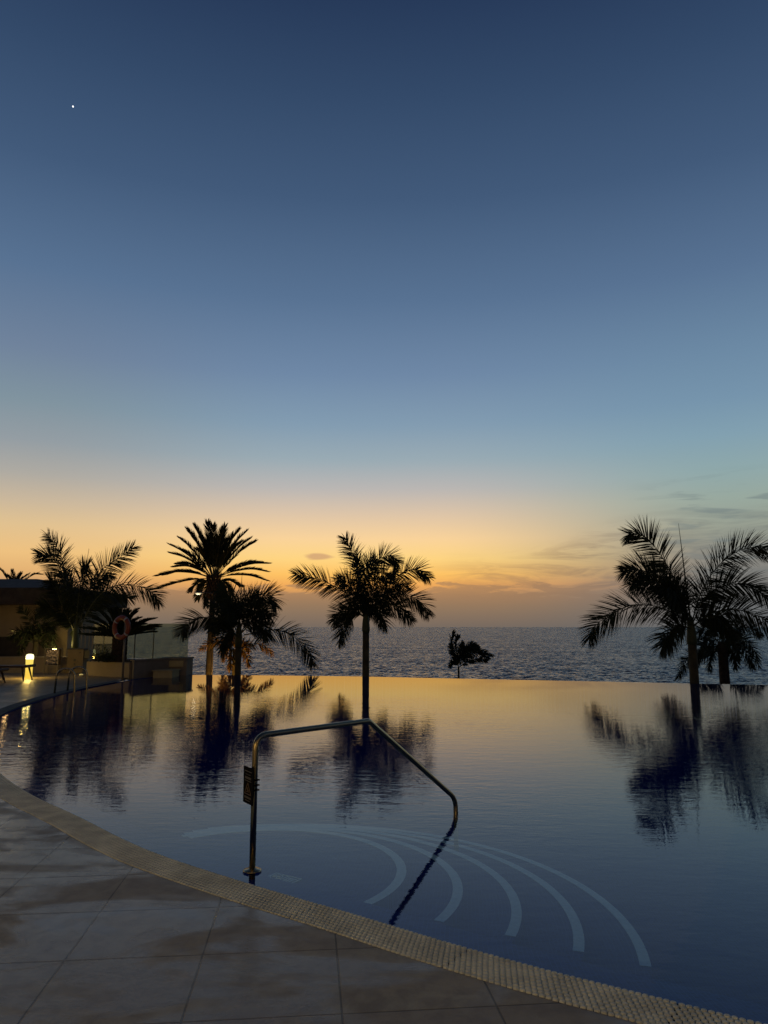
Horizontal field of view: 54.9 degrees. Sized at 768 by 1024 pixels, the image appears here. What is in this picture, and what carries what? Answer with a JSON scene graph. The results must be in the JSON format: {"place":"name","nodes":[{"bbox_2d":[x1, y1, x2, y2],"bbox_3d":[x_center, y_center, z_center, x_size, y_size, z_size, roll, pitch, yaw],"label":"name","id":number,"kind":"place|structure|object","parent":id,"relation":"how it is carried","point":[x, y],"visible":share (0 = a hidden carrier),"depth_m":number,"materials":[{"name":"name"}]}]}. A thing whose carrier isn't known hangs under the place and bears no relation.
{"place":"outdoors","nodes":[
{"label":"outdoors","id":0,"kind":"place"},
{"bbox_2d":[0,690,76,716],"bbox_3d":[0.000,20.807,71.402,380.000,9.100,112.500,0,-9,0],"label":"pool edge","id":1,"kind":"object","parent":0,"point":[35,701],"depth_m":51.08,"materials":[{"name":"grey tile"}]},
{"bbox_2d":[0,568,43,578],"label":"palm tree","id":2,"kind":"object","parent":1,"relation":"on","point":[14,576],"visible":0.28,"depth_m":35.84,"materials":[{"name":"green plant"}]},
{"bbox_2d":[195,591,214,674],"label":"street lamp","id":3,"kind":"object","parent":1,"relation":"on","point":[198,592],"visible":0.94,"depth_m":42.89,"materials":[{"name":"grey metal"}]},
{"bbox_2d":[154,518,272,674],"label":"date palm","id":4,"kind":"object","parent":1,"relation":"on","point":[213,550],"visible":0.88,"depth_m":44.70,"materials":[{"name":"green plant"}]},
{"bbox_2d":[198,635,274,674],"bbox_3d":[-5.998,7.320,30.093,3.201,4.872,1.203,-2,-9,10],"label":"palm tree","id":5,"kind":"object","parent":1,"relation":"on","point":[247,646],"visible":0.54,"depth_m":30.30,"materials":[{"name":"green plant"}]},
{"bbox_2d":[171,577,322,674],"bbox_3d":[-4.986,5.743,26.829,4.739,6.986,3.675,-4,-10,26],"label":"palm tree","id":6,"kind":"object","parent":1,"relation":"on","point":[234,610],"visible":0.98,"depth_m":26.84,"materials":[{"name":"green plant"}]},
{"bbox_2d":[288,530,436,676],"bbox_3d":[-0.832,5.030,28.520,5.882,8.914,4.056,0,-9,0],"label":"palm tree","id":7,"kind":"object","parent":1,"relation":"on","point":[356,605],"visible":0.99,"depth_m":28.48,"materials":[{"name":"green plant"}]},
{"bbox_2d":[447,629,493,678],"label":"tree","id":8,"kind":"object","parent":1,"relation":"on","point":[467,651],"visible":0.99,"depth_m":53.96,"materials":[{"name":"green plant"}]},
{"bbox_2d":[575,516,767,683],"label":"palm tree","id":9,"kind":"object","parent":1,"relation":"on","point":[676,598],"visible":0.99,"depth_m":25.36,"materials":[{"name":"green plant"}]},
{"bbox_2d":[674,620,765,683],"bbox_3d":[17.145,8.019,36.928,5.284,5.590,2.808,0,-9,0],"label":"palm tree","id":10,"kind":"object","parent":1,"relation":"on","point":[705,650],"visible":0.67,"depth_m":37.08,"materials":[{"name":"green plant"}]},
{"bbox_2d":[43,648,62,673],"bbox_3d":[-11.670,5.257,26.102,0.500,0.885,0.330,0,-9,0],"label":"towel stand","id":11,"kind":"object","parent":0,"point":[53,656],"visible":0.96,"depth_m":26.00,"materials":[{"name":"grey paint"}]},
{"bbox_2d":[0,673,637,1023],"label":"pool deck","id":12,"kind":"structure","parent":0,"point":[89,935],"depth_m":3.64,"materials":[{"name":"stone"}]},
{"bbox_2d":[0,668,8,682],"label":"sun lounger","id":13,"kind":"object","parent":12,"relation":"on","point":[3,669],"visible":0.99,"depth_m":21.80,"materials":[{"name":"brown wood"}]},
{"bbox_2d":[0,664,35,681],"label":"sun lounger","id":14,"kind":"object","parent":12,"relation":"on","point":[18,666],"visible":0.98,"depth_m":22.45,"materials":[{"name":"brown wood"}]},
{"bbox_2d":[25,653,33,678],"bbox_3d":[-11.420,4.943,23.824,0.240,0.805,0.240,0,-9,0],"label":"floor lamp","id":15,"kind":"object","parent":12,"relation":"on","point":[29,658],"visible":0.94,"depth_m":23.75,"materials":[{"name":"white"}]},
{"bbox_2d":[5,604,59,656],"bbox_3d":[-13.660,4.844,28.779,1.801,2.562,2.063,5,-10,-31],"label":"potted plant","id":16,"kind":"object","parent":12,"relation":"on","point":[30,633],"visible":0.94,"depth_m":28.65,"materials":[{"name":"green plant"}]},
{"bbox_2d":[0,657,66,672],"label":"wall","id":17,"kind":"structure","parent":12,"relation":"on","point":[39,663],"depth_m":26.67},
{"bbox_2d":[0,579,127,660],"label":"pavilion","id":18,"kind":"structure","parent":12,"relation":"on","point":[14,593],"depth_m":30.50,"materials":[{"name":"tile"}]},
{"bbox_2d":[66,648,93,672],"bbox_3d":[-10.965,5.355,26.669,0.790,0.865,0.490,0,-9,0],"label":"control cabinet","id":19,"kind":"object","parent":12,"relation":"on","point":[81,656],"visible":0.98,"depth_m":26.48,"materials":[{"name":"brown paint"}]},
{"bbox_2d":[30,528,167,647],"bbox_3d":[-10.817,3.246,28.326,5.530,5.581,3.778,0,-9,0],"label":"palm tree","id":20,"kind":"object","parent":12,"relation":"on","point":[69,604],"visible":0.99,"depth_m":28.11,"materials":[{"name":"green plant"}]},
{"bbox_2d":[86,659,131,679],"bbox_3d":[-9.010,5.352,25.264,2.742,0.580,2.135,-2,-9,11],"label":"planter","id":21,"kind":"object","parent":12,"relation":"on","point":[102,668],"visible":0.48,"depth_m":24.59,"materials":[{"name":"stone"}]},
{"bbox_2d":[77,645,126,662],"bbox_3d":[-9.270,4.681,24.589,1.434,0.646,1.121,0,-9,0],"label":"shrub","id":22,"kind":"object","parent":21,"relation":"in","point":[109,657],"visible":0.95,"depth_m":24.43,"materials":[{"name":"green plant"}]},
{"bbox_2d":[78,606,162,661],"bbox_3d":[-8.865,4.088,24.842,2.674,1.908,2.247,4,-10,-24],"label":"cycad","id":23,"kind":"object","parent":21,"relation":"in","point":[136,626],"visible":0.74,"depth_m":24.67,"materials":[{"name":"green plant"}]},
{"bbox_2d":[0,680,765,1023],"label":"overflow grating","id":24,"kind":"object","parent":12,"relation":"on","point":[576,992],"visible":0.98,"depth_m":3.95,"materials":[{"name":"grey"}]},
{"bbox_2d":[53,666,87,693],"bbox_3d":[-7.925,4.704,18.700,0.540,1.545,0.810,0,-9,0],"label":"pool ladder","id":25,"kind":"object","parent":24,"relation":"attached to","point":[74,674],"visible":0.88,"depth_m":18.42,"materials":[{"name":"metal"}]},
{"bbox_2d":[121,622,125,679],"bbox_3d":[-8.090,4.306,23.032,0.179,1.820,0.179,-7,-11,38],"label":"lifebuoy post","id":26,"kind":"object","parent":24,"relation":"on","point":[124,643],"visible":0.91,"depth_m":22.99,"materials":[{"name":"grey metal"}]},
{"bbox_2d":[112,614,130,640],"bbox_3d":[-8.170,3.596,23.021,0.846,0.846,0.132,-5,-10,30],"label":"lifebuoy","id":27,"kind":"object","parent":26,"relation":"hanging from","point":[125,619],"visible":1,"depth_m":22.96,"materials":[{"name":"orange plastic"}]},
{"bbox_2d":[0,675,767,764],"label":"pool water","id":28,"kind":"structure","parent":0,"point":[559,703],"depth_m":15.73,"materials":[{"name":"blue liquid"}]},
{"bbox_2d":[152,669,180,677],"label":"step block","id":29,"kind":"structure","parent":28,"relation":"on","point":[164,673],"depth_m":24.42,"materials":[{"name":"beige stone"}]},
{"bbox_2d":[0,675,767,1023],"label":"pool basin","id":30,"kind":"object","parent":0,"point":[16,771],"visible":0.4,"depth_m":4.64,"materials":[{"name":"tile"}]},
{"bbox_2d":[131,657,193,679],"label":"parapet","id":31,"kind":"structure","parent":30,"relation":"on","point":[142,668],"depth_m":25.00,"materials":[{"name":"grey stone"}]},
{"bbox_2d":[81,624,171,658],"bbox_3d":[-8.972,4.651,26.584,4.086,1.270,0.414,-1,-9,5],"label":"glass balustrade","id":32,"kind":"object","parent":31,"relation":"on","point":[105,642],"visible":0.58,"depth_m":26.84,"materials":[{"name":"clear glass"}]},
{"bbox_2d":[155,824,652,978],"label":"pool steps","id":33,"kind":"structure","parent":30,"relation":"on","point":[492,892],"depth_m":5.48,"materials":[{"name":"blue tile"}]},
{"bbox_2d":[269,873,302,882],"bbox_3d":[-0.705,2.554,5.159,0.250,0.011,0.140,-6,-10,33],"label":"depth plaque","id":34,"kind":"object","parent":33,"relation":"on","point":[288,878],"visible":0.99,"depth_m":5.17,"materials":[{"name":"white tile"}]},
{"bbox_2d":[243,718,458,879],"bbox_3d":[-0.159,2.308,5.923,0.166,1.276,2.364,-8,-12,42],"label":"handrail","id":35,"kind":"object","parent":33,"relation":"on","point":[250,784],"visible":1,"depth_m":5.31,"materials":[{"name":"metal"}]},
{"bbox_2d":[0,0,767,626],"label":"sky","id":36,"kind":"structure","parent":0,"point":[477,290],"materials":[{"name":"blue"}]},
{"bbox_2d":[25,706,767,1005],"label":"pool floor","id":37,"kind":"structure","parent":0,"point":[659,846],"depth_m":11.57,"materials":[{"name":"blue tile"}]},
{"bbox_2d":[120,627,767,684],"bbox_3d":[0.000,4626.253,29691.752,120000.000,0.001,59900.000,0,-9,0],"label":"sea","id":38,"kind":"structure","parent":0,"point":[624,654],"depth_m":358.11,"materials":[{"name":"blue liquid"}]}
]}

